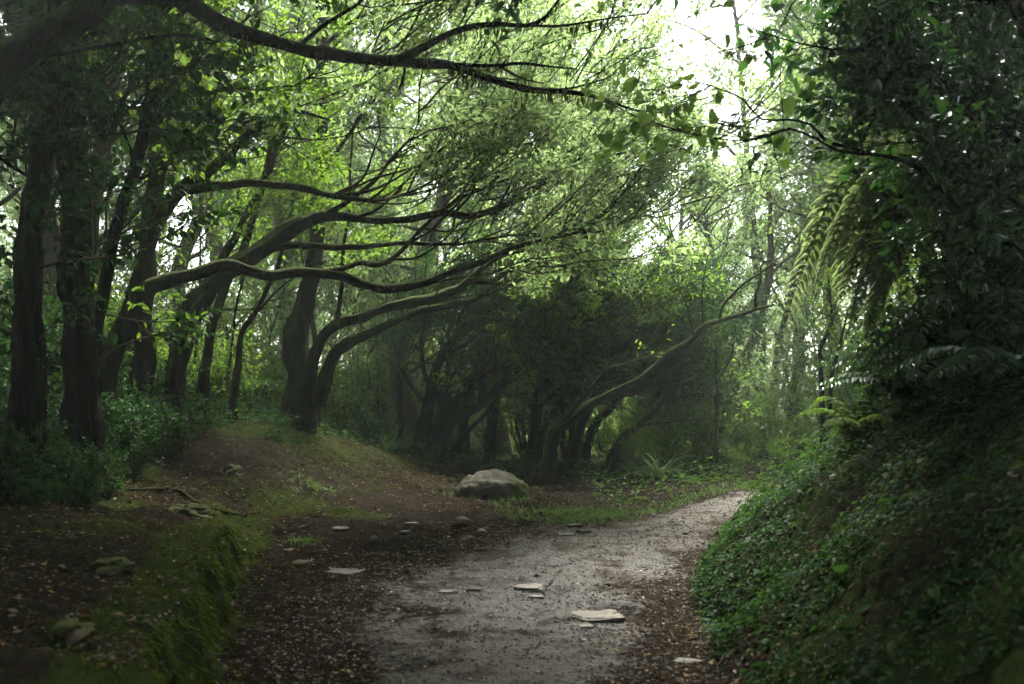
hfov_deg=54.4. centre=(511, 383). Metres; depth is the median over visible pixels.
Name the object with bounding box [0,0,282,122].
forest tree
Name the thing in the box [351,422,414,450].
strap plant
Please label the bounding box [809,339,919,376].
fern
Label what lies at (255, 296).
forest tree
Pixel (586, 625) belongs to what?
stone
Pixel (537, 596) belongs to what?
stone
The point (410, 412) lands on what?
forest tree
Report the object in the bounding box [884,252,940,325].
shrub
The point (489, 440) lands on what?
bent tree
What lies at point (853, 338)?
shrub
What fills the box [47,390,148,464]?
shrub
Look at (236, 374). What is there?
slender tree
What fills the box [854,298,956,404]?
shrub
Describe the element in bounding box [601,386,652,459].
shrub
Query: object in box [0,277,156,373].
shrub
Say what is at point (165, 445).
shrub
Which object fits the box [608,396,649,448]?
shrub
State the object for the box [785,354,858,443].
shrub
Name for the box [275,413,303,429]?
shrub
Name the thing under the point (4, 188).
forest tree
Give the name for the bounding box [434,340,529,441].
shrub
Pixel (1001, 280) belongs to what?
shrub
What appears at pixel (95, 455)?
shrub
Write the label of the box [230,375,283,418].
shrub
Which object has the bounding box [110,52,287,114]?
creeper
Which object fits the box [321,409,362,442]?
shrub
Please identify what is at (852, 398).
shrub
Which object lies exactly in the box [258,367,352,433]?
shrub
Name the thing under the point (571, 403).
bent tree
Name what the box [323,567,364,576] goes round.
stone
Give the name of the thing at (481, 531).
stone
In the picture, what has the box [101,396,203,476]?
shrub
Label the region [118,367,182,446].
shrub
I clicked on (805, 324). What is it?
shrub
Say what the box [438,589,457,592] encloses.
stone
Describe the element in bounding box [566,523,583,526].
stone
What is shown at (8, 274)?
shrub
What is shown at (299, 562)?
stone
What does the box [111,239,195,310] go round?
sapling
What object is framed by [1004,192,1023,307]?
shrub
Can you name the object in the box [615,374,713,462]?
shrub
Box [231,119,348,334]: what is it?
forest tree
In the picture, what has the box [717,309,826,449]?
shrub
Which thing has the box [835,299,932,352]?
fern
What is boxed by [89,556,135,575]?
rock
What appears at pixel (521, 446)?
shrub
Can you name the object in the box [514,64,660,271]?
forest tree
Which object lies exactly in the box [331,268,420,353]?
sapling
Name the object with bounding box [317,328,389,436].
shrub
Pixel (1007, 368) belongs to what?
fern
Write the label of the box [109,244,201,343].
shrub
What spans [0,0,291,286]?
forest tree
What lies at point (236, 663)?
stone
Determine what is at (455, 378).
shrub
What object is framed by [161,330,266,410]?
shrub
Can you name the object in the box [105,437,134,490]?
shrub
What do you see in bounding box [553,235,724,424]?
bent tree
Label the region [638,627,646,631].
stone
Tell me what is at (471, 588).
stone
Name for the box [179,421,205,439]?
shrub
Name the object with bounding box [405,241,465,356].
sapling
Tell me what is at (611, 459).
leaning tree
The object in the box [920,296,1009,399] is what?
shrub
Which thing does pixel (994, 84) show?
forest tree
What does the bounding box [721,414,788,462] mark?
shrub
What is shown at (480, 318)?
bent tree
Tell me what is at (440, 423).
bent tree
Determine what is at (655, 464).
strap plant
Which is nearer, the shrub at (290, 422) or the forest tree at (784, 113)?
the shrub at (290, 422)
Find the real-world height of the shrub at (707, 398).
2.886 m
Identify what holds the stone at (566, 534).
on the path
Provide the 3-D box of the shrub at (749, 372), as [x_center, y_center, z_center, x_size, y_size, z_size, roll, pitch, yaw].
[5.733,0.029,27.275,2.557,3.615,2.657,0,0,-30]
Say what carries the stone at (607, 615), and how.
on the path
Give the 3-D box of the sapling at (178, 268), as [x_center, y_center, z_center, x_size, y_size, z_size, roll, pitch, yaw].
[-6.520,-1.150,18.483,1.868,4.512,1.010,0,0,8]
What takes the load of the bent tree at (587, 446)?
on the ground at (18, 664)
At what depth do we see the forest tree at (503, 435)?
18.83 m
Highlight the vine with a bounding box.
[772,44,801,206]
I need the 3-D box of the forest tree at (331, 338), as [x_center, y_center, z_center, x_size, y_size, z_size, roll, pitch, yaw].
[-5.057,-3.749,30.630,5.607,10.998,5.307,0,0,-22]
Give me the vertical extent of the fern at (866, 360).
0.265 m
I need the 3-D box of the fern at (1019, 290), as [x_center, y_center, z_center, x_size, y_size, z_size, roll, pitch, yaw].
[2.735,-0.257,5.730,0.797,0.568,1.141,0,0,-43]
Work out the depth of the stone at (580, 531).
8.80 m
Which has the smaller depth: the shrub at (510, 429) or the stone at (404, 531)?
the stone at (404, 531)
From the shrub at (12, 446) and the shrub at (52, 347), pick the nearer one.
the shrub at (12, 446)
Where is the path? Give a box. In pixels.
[328,488,769,683]
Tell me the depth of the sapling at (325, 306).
19.26 m
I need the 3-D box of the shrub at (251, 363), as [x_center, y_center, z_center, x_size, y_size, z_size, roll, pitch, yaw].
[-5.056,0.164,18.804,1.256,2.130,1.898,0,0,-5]
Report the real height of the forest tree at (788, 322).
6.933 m
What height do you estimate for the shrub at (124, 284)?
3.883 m
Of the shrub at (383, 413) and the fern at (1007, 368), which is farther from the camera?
the shrub at (383, 413)
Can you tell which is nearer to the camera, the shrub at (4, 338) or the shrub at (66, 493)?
the shrub at (66, 493)
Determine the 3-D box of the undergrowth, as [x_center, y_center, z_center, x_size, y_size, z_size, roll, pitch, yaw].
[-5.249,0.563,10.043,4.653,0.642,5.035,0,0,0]
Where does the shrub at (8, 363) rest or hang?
on the ground at (18, 664)
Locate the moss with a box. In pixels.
[1,420,454,683]
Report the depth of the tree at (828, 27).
7.63 m
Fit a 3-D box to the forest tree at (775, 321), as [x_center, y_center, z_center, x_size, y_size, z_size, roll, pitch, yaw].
[7.882,-3.823,26.137,5.827,11.430,5.515,0,0,-34]
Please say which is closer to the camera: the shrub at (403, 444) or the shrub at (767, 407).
the shrub at (403, 444)
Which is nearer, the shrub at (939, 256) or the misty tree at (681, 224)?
the shrub at (939, 256)
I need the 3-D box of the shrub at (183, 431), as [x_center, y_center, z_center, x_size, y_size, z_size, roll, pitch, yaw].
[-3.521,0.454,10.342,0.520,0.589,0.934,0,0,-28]
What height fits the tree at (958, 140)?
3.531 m
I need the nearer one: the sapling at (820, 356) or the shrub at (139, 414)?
the shrub at (139, 414)
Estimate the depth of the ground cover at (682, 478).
13.09 m
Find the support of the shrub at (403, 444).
on the ground at (18, 664)
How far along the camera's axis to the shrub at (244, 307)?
21.55 m
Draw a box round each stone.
[233,660,241,666]
[282,548,298,552]
[290,559,313,566]
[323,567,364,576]
[331,526,348,530]
[370,535,377,541]
[399,530,410,533]
[404,522,417,524]
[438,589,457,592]
[452,516,472,525]
[465,586,481,591]
[476,528,487,534]
[514,583,543,591]
[528,595,543,598]
[554,533,573,535]
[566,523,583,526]
[570,609,624,622]
[576,529,590,533]
[578,624,593,627]
[604,582,612,586]
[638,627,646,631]
[673,657,701,663]
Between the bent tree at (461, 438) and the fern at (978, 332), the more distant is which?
the bent tree at (461, 438)
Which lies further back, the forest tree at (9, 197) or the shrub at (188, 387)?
the forest tree at (9, 197)
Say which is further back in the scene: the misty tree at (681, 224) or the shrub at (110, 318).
the misty tree at (681, 224)
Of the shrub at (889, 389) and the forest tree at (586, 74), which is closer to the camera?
the shrub at (889, 389)
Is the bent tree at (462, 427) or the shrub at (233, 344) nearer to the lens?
the bent tree at (462, 427)
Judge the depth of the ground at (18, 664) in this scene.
5.42 m
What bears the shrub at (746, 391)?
on the ground at (18, 664)
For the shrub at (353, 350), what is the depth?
21.86 m
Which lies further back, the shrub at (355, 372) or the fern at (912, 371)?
the shrub at (355, 372)
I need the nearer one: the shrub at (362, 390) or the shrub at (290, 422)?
the shrub at (290, 422)
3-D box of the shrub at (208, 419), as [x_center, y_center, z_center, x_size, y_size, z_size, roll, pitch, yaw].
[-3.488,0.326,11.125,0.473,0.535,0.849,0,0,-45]
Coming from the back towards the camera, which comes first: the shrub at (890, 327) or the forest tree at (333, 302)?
the forest tree at (333, 302)
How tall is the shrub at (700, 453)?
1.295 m
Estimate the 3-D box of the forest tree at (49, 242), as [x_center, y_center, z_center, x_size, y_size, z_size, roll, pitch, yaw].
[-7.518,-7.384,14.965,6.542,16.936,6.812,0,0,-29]
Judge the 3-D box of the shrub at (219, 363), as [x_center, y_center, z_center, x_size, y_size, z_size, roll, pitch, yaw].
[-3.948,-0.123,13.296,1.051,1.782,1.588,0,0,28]
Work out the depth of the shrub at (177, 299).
15.79 m
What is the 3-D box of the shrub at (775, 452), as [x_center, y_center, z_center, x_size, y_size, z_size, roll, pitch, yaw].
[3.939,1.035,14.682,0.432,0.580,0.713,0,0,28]
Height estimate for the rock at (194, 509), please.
0.174 m
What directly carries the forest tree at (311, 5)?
on the ground at (18, 664)
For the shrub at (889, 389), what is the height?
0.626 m
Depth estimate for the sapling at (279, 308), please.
18.87 m
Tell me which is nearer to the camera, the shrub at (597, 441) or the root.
the root
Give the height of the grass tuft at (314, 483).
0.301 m
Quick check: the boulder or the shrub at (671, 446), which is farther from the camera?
the shrub at (671, 446)
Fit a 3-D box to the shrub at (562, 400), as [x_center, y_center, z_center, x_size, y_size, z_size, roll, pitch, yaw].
[1.254,-0.399,17.082,2.645,3.740,2.748,0,0,38]
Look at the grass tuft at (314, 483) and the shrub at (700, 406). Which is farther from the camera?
the shrub at (700, 406)
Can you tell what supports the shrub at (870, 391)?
on the ground at (18, 664)
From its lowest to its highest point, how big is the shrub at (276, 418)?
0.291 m
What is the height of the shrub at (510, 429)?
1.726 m
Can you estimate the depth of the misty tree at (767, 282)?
19.93 m
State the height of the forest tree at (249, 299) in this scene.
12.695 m
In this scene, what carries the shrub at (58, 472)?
on the ground at (18, 664)
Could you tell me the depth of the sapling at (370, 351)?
17.40 m
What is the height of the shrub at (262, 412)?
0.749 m
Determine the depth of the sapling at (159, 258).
12.13 m
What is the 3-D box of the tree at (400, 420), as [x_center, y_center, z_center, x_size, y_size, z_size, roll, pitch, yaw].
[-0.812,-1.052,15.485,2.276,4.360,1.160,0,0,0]
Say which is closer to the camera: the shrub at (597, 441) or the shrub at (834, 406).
the shrub at (834, 406)
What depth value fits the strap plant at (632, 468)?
13.82 m
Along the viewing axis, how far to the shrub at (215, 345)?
14.03 m
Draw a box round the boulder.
[455,469,529,501]
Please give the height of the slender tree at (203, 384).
5.075 m
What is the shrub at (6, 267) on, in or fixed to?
on the ground at (18, 664)
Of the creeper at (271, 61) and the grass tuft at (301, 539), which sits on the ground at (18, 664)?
the grass tuft at (301, 539)
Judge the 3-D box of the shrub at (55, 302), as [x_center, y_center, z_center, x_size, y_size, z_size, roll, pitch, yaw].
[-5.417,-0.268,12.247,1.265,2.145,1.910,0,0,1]
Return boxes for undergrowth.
[1,418,130,495]
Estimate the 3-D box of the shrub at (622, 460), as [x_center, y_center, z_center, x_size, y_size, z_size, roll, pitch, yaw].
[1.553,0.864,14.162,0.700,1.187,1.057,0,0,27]
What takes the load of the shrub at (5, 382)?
on the ground at (18, 664)
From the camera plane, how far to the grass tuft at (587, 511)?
9.79 m
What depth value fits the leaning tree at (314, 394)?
12.82 m
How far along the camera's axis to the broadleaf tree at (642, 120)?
4.99 m
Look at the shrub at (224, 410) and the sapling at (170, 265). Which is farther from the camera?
the sapling at (170, 265)
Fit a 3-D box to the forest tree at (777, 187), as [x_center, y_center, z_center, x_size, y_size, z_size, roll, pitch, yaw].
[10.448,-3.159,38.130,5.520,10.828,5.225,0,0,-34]
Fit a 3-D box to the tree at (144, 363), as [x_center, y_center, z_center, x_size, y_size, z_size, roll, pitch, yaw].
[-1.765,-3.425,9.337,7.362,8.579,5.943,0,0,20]
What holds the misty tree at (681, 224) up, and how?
on the ground at (18, 664)
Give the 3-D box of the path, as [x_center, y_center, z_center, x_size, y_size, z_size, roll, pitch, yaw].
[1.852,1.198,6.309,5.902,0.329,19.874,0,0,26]
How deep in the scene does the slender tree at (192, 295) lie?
11.84 m
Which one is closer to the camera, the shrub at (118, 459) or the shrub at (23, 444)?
the shrub at (23, 444)
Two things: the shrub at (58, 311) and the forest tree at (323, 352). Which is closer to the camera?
the shrub at (58, 311)
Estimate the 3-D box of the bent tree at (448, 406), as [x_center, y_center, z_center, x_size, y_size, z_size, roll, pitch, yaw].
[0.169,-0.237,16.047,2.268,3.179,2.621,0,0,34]
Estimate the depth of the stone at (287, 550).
7.60 m
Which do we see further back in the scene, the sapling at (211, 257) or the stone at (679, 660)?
the sapling at (211, 257)
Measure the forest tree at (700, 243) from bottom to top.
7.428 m
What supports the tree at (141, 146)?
on the ground at (18, 664)
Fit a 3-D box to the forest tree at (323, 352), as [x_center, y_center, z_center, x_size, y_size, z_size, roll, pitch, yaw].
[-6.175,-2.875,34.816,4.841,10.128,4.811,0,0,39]
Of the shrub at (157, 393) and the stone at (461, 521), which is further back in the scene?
the shrub at (157, 393)
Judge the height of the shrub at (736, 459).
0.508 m
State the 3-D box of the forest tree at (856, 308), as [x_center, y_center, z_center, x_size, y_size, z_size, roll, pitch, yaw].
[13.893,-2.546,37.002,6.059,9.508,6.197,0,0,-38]
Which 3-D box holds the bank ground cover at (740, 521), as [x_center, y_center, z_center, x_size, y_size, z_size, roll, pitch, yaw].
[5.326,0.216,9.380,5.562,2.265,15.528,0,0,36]
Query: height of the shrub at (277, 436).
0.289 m
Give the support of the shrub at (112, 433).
on the ground at (18, 664)
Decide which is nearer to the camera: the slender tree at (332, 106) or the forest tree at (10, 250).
the slender tree at (332, 106)
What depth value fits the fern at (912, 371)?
5.75 m
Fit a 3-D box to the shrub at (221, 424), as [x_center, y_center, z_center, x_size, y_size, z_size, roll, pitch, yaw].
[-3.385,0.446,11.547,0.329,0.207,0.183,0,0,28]
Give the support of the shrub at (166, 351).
on the ground at (18, 664)
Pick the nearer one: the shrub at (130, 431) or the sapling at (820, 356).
the shrub at (130, 431)
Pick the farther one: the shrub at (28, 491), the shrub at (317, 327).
the shrub at (317, 327)
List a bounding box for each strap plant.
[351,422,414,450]
[613,442,681,476]
[614,447,690,479]
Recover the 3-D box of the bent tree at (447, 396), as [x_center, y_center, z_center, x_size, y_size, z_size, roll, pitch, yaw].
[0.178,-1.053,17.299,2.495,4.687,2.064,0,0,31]
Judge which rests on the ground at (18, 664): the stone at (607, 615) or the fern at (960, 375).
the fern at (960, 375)
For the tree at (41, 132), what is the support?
on the ground at (18, 664)
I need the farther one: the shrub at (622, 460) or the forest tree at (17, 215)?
the forest tree at (17, 215)
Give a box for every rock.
[49,618,95,645]
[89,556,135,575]
[168,503,211,518]
[223,464,242,475]
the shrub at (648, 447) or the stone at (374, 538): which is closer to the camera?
the stone at (374, 538)
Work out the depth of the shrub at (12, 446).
6.63 m
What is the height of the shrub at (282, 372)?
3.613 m
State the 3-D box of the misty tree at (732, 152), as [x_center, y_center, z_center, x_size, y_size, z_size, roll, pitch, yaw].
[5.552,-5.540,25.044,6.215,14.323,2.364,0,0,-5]
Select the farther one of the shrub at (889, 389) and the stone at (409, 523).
the stone at (409, 523)
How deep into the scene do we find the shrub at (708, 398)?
18.37 m
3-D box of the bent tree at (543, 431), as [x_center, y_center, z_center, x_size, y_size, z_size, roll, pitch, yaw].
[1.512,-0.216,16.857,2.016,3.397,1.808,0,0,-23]
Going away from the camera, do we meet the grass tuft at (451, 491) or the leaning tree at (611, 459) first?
the grass tuft at (451, 491)
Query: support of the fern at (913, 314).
on the ground at (18, 664)
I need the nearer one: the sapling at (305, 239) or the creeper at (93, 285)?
the creeper at (93, 285)
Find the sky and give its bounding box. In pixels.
[0,0,1017,391]
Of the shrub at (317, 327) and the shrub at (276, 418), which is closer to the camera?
the shrub at (276, 418)
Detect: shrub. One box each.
[0,209,114,312]
[0,244,133,308]
[0,272,12,318]
[0,276,132,421]
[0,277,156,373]
[0,294,61,330]
[0,298,60,418]
[0,318,63,433]
[0,350,63,454]
[0,414,71,498]
[0,416,96,500]
[0,418,52,499]
[0,443,63,507]
[1,333,132,409]
[40,455,111,507]
[42,274,117,331]
[46,331,164,422]
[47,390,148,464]
[49,381,166,465]
[52,272,168,396]
[56,431,137,501]
[91,265,189,384]
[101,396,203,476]
[102,388,141,442]
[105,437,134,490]
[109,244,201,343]
[111,247,186,342]
[118,260,262,394]
[118,347,210,408]
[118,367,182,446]
[119,365,211,418]
[124,386,222,457]
[156,399,203,447]
[158,338,197,414]
[159,330,256,398]
[160,275,278,373]
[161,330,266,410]
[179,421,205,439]
[182,390,228,430]
[186,317,269,422]
[193,325,265,376]
[193,364,288,421]
[195,376,244,421]
[204,268,310,413]
[212,416,229,426]
[215,338,269,394]
[227,330,287,422]
[229,288,336,395]
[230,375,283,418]
[254,399,280,421]
[257,363,373,434]
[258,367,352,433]
[261,422,290,440]
[262,409,289,425]
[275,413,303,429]
[286,337,383,435]
[316,285,418,440]
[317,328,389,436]
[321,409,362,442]
[322,358,389,436]
[337,307,442,440]
[348,246,465,429]
[350,409,403,449]
[377,420,430,453]
[410,320,527,447]
[412,337,472,437]
[418,375,474,442]
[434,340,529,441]
[451,260,605,458]
[480,392,520,451]
[511,269,644,464]
[566,398,629,456]
[592,404,640,475]
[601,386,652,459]
[604,279,744,460]
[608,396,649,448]
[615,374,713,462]
[616,412,668,477]
[643,417,708,474]
[655,313,737,452]
[668,315,772,455]
[669,396,736,470]
[674,357,737,452]
[702,280,787,437]
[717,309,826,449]
[717,333,774,438]
[721,304,804,447]
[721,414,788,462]
[721,442,749,475]
[732,384,802,455]
[764,405,826,461]
[764,436,794,471]
[775,279,887,417]
[777,433,819,461]
[779,365,816,431]
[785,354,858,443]
[789,271,896,439]
[807,309,861,417]
[826,382,868,416]
[844,299,909,388]
[846,351,892,410]
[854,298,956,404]
[860,328,928,403]
[864,296,927,390]
[866,262,943,304]
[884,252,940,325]
[887,252,942,282]
[893,239,943,300]
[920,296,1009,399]
[924,265,1015,319]
[945,344,1023,409]
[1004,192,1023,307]
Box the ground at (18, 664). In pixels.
[0,392,1023,683]
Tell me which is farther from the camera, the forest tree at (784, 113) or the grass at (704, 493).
the forest tree at (784, 113)
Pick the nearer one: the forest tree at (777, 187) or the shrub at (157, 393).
the shrub at (157, 393)
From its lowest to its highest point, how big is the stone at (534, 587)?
0.040 m
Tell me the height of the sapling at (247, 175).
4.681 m
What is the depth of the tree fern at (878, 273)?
6.81 m
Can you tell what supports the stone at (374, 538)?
on the ground at (18, 664)
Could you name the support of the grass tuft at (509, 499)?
on the ground at (18, 664)
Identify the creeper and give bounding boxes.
[19,68,47,458]
[85,76,99,378]
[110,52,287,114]
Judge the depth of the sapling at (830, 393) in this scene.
13.39 m
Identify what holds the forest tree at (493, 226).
on the ground at (18, 664)
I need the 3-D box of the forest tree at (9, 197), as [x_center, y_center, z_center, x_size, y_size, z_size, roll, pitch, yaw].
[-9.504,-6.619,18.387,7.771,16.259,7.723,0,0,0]
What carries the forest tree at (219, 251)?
on the ground at (18, 664)
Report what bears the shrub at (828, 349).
on the ground at (18, 664)
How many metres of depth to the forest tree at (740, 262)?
32.34 m
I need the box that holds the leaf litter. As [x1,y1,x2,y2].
[0,398,1023,683]
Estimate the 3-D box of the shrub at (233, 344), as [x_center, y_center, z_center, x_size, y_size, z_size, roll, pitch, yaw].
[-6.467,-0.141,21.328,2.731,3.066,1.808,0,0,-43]
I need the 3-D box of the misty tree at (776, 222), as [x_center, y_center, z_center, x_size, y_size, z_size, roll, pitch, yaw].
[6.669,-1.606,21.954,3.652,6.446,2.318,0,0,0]
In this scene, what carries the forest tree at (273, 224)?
on the ground at (18, 664)
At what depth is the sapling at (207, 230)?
13.79 m
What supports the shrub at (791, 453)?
on the ground at (18, 664)
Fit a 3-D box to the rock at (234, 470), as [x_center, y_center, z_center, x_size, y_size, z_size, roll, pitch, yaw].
[-2.776,0.883,9.848,0.198,0.186,0.271,0,0,10]
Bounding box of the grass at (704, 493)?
[535,478,776,519]
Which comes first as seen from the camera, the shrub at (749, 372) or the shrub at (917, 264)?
the shrub at (917, 264)
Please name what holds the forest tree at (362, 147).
on the ground at (18, 664)
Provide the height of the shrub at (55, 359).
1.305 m
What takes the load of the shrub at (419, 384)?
on the ground at (18, 664)
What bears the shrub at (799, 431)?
on the ground at (18, 664)
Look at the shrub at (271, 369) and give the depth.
16.88 m
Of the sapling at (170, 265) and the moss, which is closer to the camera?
the moss
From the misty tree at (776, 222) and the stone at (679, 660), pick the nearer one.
the stone at (679, 660)
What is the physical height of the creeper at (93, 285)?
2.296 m
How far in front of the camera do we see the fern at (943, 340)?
6.38 m
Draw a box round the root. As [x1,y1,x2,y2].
[127,487,246,516]
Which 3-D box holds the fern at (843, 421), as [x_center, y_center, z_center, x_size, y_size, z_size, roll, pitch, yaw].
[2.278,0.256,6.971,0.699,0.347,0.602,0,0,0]
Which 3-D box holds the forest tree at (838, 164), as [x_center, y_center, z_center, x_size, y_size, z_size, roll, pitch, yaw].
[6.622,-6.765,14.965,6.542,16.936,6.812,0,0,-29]
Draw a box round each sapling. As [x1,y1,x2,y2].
[105,142,263,271]
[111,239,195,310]
[118,222,209,304]
[128,131,263,366]
[153,230,249,331]
[158,67,308,408]
[183,172,290,343]
[198,114,348,389]
[214,222,330,367]
[260,132,373,386]
[278,133,400,307]
[322,223,431,370]
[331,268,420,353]
[350,257,450,423]
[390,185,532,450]
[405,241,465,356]
[702,297,735,468]
[802,252,843,445]
[804,262,862,435]
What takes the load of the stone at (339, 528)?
on the ground at (18, 664)
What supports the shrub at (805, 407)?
on the ground at (18, 664)
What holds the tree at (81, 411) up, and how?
on the ground at (18, 664)
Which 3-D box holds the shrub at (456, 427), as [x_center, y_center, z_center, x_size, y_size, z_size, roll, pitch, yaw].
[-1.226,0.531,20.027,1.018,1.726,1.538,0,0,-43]
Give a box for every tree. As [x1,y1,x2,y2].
[0,0,277,497]
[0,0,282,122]
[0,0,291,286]
[0,0,300,501]
[0,0,751,119]
[0,6,191,248]
[0,9,135,206]
[0,11,237,316]
[0,116,57,275]
[0,120,112,307]
[0,213,14,274]
[56,0,356,320]
[83,0,357,403]
[100,0,837,465]
[115,1,308,336]
[127,0,394,442]
[138,0,422,385]
[158,78,351,394]
[159,0,742,439]
[188,200,301,351]
[195,31,374,420]
[201,155,289,352]
[225,0,479,344]
[225,0,489,425]
[228,82,401,422]
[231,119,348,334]
[250,0,519,436]
[255,108,425,364]
[273,0,594,443]
[273,142,382,375]
[278,167,404,365]
[289,0,428,433]
[295,0,630,439]
[297,0,787,433]
[350,181,630,456]
[357,148,442,431]
[371,0,682,455]
[388,1,627,434]
[396,168,734,465]
[411,255,615,455]
[419,181,741,462]
[426,199,647,455]
[431,293,582,455]
[434,302,571,455]
[444,181,521,426]
[446,372,477,449]
[449,256,629,463]
[462,0,1023,290]
[488,0,644,263]
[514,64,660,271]
[525,247,779,465]
[537,170,838,485]
[540,278,632,461]
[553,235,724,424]
[562,297,700,463]
[568,223,766,463]
[574,0,1023,255]
[581,268,784,461]
[598,348,764,477]
[615,117,790,275]
[622,0,836,441]
[625,136,856,449]
[626,200,774,400]
[675,160,783,381]
[688,0,942,427]
[699,215,820,389]
[703,55,864,444]
[719,0,1023,354]
[725,0,1023,304]
[732,165,868,449]
[737,173,851,434]
[738,0,947,339]
[767,0,1006,184]
[809,239,941,367]
[810,234,917,326]
[825,25,1023,156]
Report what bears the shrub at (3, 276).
on the ground at (18, 664)
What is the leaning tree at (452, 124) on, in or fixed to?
on the ground at (18, 664)
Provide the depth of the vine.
5.05 m
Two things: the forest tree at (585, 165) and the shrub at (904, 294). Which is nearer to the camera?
the shrub at (904, 294)
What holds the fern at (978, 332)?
on the ground at (18, 664)
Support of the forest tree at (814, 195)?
on the ground at (18, 664)
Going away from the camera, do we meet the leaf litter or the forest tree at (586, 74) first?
the leaf litter
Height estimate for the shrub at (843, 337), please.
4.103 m
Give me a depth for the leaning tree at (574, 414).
12.93 m
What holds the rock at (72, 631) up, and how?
on the ground at (18, 664)
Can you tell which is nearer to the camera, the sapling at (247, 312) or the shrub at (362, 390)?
the sapling at (247, 312)
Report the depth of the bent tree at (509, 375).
14.49 m
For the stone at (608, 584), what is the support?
on the path
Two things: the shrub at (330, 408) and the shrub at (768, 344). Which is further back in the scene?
the shrub at (768, 344)
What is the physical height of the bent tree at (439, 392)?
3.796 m
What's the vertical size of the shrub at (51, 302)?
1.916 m
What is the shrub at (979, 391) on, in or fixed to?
on the ground at (18, 664)
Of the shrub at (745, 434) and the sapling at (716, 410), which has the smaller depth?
the sapling at (716, 410)
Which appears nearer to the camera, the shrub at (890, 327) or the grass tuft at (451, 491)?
the shrub at (890, 327)
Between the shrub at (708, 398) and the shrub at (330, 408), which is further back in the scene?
the shrub at (708, 398)
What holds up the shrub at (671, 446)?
on the ground at (18, 664)
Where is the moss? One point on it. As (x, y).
(161, 628)
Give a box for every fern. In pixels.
[783,115,1023,350]
[790,396,895,443]
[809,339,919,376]
[811,366,928,400]
[833,353,931,385]
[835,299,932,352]
[849,314,1012,405]
[858,353,986,398]
[880,286,1023,353]
[887,329,1019,351]
[890,345,1023,399]
[897,345,1019,390]
[903,287,1014,323]
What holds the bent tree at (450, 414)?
on the ground at (18, 664)
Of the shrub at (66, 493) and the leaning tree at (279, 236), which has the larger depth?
the leaning tree at (279, 236)
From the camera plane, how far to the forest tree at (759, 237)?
21.13 m
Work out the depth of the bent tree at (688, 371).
15.51 m
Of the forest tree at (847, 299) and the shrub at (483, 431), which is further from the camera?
the forest tree at (847, 299)
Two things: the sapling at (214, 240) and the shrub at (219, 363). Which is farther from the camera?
the sapling at (214, 240)
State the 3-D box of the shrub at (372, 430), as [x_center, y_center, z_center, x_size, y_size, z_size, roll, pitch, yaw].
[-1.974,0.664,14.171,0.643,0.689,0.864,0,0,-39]
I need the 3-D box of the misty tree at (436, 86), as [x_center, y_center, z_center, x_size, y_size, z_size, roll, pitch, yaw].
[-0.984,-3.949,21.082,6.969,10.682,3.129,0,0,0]
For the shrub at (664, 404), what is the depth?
17.77 m
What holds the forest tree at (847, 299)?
on the ground at (18, 664)
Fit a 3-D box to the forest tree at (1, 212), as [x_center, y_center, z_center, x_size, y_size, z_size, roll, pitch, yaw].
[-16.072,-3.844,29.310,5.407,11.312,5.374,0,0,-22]
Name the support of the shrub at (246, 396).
on the ground at (18, 664)
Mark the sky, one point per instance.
(724, 14)
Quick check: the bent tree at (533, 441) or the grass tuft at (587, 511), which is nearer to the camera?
the grass tuft at (587, 511)
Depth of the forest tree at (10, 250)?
45.03 m
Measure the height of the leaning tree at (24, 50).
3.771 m
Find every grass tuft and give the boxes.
[264,532,329,548]
[286,471,344,496]
[430,483,466,497]
[459,493,554,510]
[492,503,617,528]
[498,499,643,525]
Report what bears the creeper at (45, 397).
attached to the tree at (41, 132)
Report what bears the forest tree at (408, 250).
on the ground at (18, 664)
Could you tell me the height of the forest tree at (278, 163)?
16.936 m
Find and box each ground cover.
[1,387,896,515]
[687,381,1023,683]
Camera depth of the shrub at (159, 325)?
11.83 m
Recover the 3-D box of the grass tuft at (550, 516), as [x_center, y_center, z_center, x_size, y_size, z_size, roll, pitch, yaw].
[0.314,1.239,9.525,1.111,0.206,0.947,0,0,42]
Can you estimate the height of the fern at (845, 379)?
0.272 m
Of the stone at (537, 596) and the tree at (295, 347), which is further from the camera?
the tree at (295, 347)
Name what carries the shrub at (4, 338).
on the ground at (18, 664)

